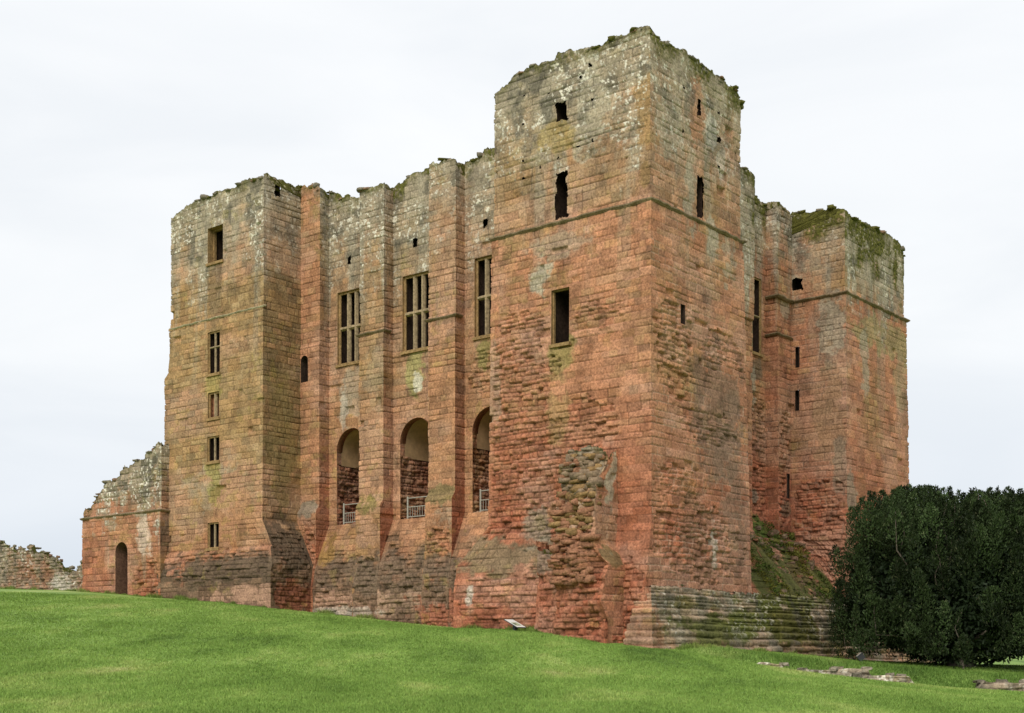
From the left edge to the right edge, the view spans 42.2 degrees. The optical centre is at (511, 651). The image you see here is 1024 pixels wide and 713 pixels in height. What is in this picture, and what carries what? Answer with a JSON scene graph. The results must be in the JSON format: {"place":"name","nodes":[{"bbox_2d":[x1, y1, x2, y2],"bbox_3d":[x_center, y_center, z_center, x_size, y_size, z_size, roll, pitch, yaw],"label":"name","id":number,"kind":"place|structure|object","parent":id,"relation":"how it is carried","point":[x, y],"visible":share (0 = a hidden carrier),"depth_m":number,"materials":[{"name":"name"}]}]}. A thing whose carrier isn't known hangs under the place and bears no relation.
{"place":"outdoors","nodes":[
{"label":"outdoors","id":0,"kind":"place"},
{"bbox_2d":[0,585,1023,712],"bbox_3d":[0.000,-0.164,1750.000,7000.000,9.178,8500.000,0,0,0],"label":"ground","id":1,"kind":"structure","parent":0,"point":[1016,661],"depth_m":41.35,"materials":[{"name":"green plant"}]},
{"bbox_2d":[0,540,83,589],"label":"ruined wall","id":2,"kind":"structure","parent":1,"relation":"on","point":[22,567],"depth_m":90.52,"materials":[{"name":"stone"}]},
{"bbox_2d":[80,442,170,595],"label":"ruined wall","id":3,"kind":"structure","parent":1,"relation":"on","point":[126,540],"depth_m":70.26,"materials":[{"name":"stone"}]},
{"bbox_2d":[115,542,126,593],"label":"doorway","id":4,"kind":"structure","parent":3,"relation":"in","point":[121,549],"depth_m":71.36,"materials":[{"name":"wood"}]},
{"bbox_2d":[127,551,127,593],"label":"door","id":5,"kind":"structure","parent":3,"relation":"in","point":[127,551],"depth_m":71.61,"materials":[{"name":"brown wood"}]},
{"bbox_2d":[504,619,525,629],"bbox_3d":[0.118,-0.987,51.702,0.693,0.567,0.540,0,0,40],"label":"information panel","id":6,"kind":"object","parent":1,"relation":"on","point":[516,625],"visible":0.91,"depth_m":51.63,"materials":[{"name":"white metal"}]},
{"bbox_2d":[155,25,934,662],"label":"castle keep","id":7,"kind":"structure","parent":1,"relation":"on","point":[613,337],"depth_m":59.84,"materials":[{"name":"stone"}]},
{"bbox_2d":[205,435,219,464],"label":"window","id":8,"kind":"structure","parent":7,"relation":"in","point":[213,441],"depth_m":66.99,"materials":[{"name":"stone"}]},
{"bbox_2d":[205,522,219,550],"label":"window","id":9,"kind":"structure","parent":7,"relation":"in","point":[213,528],"depth_m":67.07,"materials":[{"name":"stone"}]},
{"bbox_2d":[206,391,219,420],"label":"window","id":10,"kind":"structure","parent":7,"relation":"in","point":[213,398],"depth_m":66.89,"materials":[{"name":"stone"}]},
{"bbox_2d":[206,330,220,377],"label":"window","id":11,"kind":"structure","parent":7,"relation":"in","point":[213,337],"depth_m":67.04,"materials":[{"name":"stone"}]},
{"bbox_2d":[206,224,223,266],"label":"window","id":12,"kind":"structure","parent":7,"relation":"in","point":[215,234],"depth_m":67.30,"materials":[{"name":"stone"}]},
{"bbox_2d":[301,356,307,382],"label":"slit window","id":13,"kind":"structure","parent":7,"relation":"in","point":[304,360],"depth_m":66.21,"materials":[{"name":"stone"}]},
{"bbox_2d":[335,288,360,367],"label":"window","id":14,"kind":"structure","parent":7,"relation":"in","point":[348,302],"depth_m":65.31,"materials":[{"name":"stone"}]},
{"bbox_2d":[343,503,357,523],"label":"railing","id":15,"kind":"object","parent":7,"relation":"on","point":[344,513],"visible":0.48,"depth_m":65.01,"materials":[{"name":"beige metal"}]},
{"bbox_2d":[400,270,429,354],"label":"window","id":16,"kind":"structure","parent":7,"relation":"in","point":[415,287],"depth_m":62.49,"materials":[{"name":"stone"}]},
{"bbox_2d":[407,496,426,518],"bbox_3d":[-4.238,-6.760,61.846,1.820,1.080,0.090,0,0,40],"label":"railing","id":17,"kind":"object","parent":7,"relation":"on","point":[408,507],"visible":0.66,"depth_m":62.19,"materials":[{"name":"beige metal"}]},
{"bbox_2d":[472,254,491,340],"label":"window","id":18,"kind":"structure","parent":7,"relation":"in","point":[482,265],"depth_m":59.63,"materials":[{"name":"stone"}]},
{"bbox_2d":[480,489,488,511],"bbox_3d":[-0.742,-6.760,58.949,1.820,1.080,0.090,0,0,40],"label":"railing","id":19,"kind":"object","parent":7,"relation":"on","point":[481,490],"visible":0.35,"depth_m":59.46,"materials":[{"name":"beige metal"}]},
{"bbox_2d":[549,287,571,347],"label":"window","id":20,"kind":"structure","parent":7,"relation":"in","point":[559,297],"depth_m":53.32,"materials":[{"name":"stone"}]},
{"bbox_2d":[555,170,568,219],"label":"slit window","id":21,"kind":"structure","parent":7,"relation":"in","point":[561,205],"depth_m":53.40,"materials":[{"name":"stone"}]},
{"bbox_2d":[555,101,568,121],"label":"slit window","id":22,"kind":"structure","parent":7,"relation":"in","point":[561,108],"depth_m":53.37,"materials":[{"name":"stone"}]},
{"bbox_2d":[681,304,684,324],"bbox_3d":[6.196,-13.120,51.939,1.200,0.760,0.320,0,0,40],"label":"slit window","id":23,"kind":"structure","parent":7,"relation":"in","point":[682,306],"depth_m":51.74,"materials":[{"name":"stone"}]},
{"bbox_2d":[696,175,701,217],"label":"slit window","id":24,"kind":"structure","parent":7,"relation":"in","point":[699,180],"depth_m":53.23,"materials":[{"name":"stone"}]},
{"bbox_2d":[751,277,763,357],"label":"window","id":25,"kind":"structure","parent":7,"relation":"in","point":[756,323],"depth_m":63.39,"materials":[{"name":"stone"}]},
{"bbox_2d":[795,390,798,410],"bbox_3d":[14.069,-12.150,64.557,0.220,1.000,1.000,0,0,40],"label":"slit window","id":26,"kind":"structure","parent":7,"relation":"in","point":[797,391],"depth_m":64.36,"materials":[{"name":"stone"}]},
{"bbox_2d":[795,347,799,367],"bbox_3d":[14.069,-14.250,64.557,0.220,1.000,1.000,0,0,40],"label":"slit window","id":27,"kind":"structure","parent":7,"relation":"in","point":[797,349],"depth_m":64.36,"materials":[{"name":"stone"}]},
{"bbox_2d":[758,662,788,667],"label":"wall","id":28,"kind":"structure","parent":1,"relation":"on","point":[782,664],"depth_m":47.90,"materials":[{"name":"stone"}]},
{"bbox_2d":[797,666,872,675],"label":"wall","id":29,"kind":"structure","parent":1,"relation":"on","point":[840,670],"depth_m":48.17,"materials":[{"name":"stone"}]},
{"bbox_2d":[851,672,913,682],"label":"wall","id":30,"kind":"structure","parent":1,"relation":"on","point":[892,677],"depth_m":47.62,"materials":[{"name":"stone"}]},
{"bbox_2d":[827,483,1023,668],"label":"yew tree","id":31,"kind":"object","parent":1,"relation":"on","point":[936,575],"visible":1,"depth_m":53.10,"materials":[{"name":"green plant"}]},
{"bbox_2d":[972,679,1023,691],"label":"wall","id":32,"kind":"structure","parent":1,"relation":"on","point":[1002,684],"depth_m":47.95,"materials":[{"name":"stone"}]},
{"bbox_2d":[0,0,1023,570],"label":"sky","id":33,"kind":"structure","parent":0,"point":[905,117],"materials":[{"name":"white"}]},
{"bbox_2d":[855,652,865,661],"bbox_3d":[13.788,0.255,52.500,0.364,0.477,0.232,0,0,0],"label":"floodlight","id":34,"kind":"object","parent":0,"point":[860,656],"visible":0.88,"depth_m":52.40,"materials":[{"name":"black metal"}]}
]}

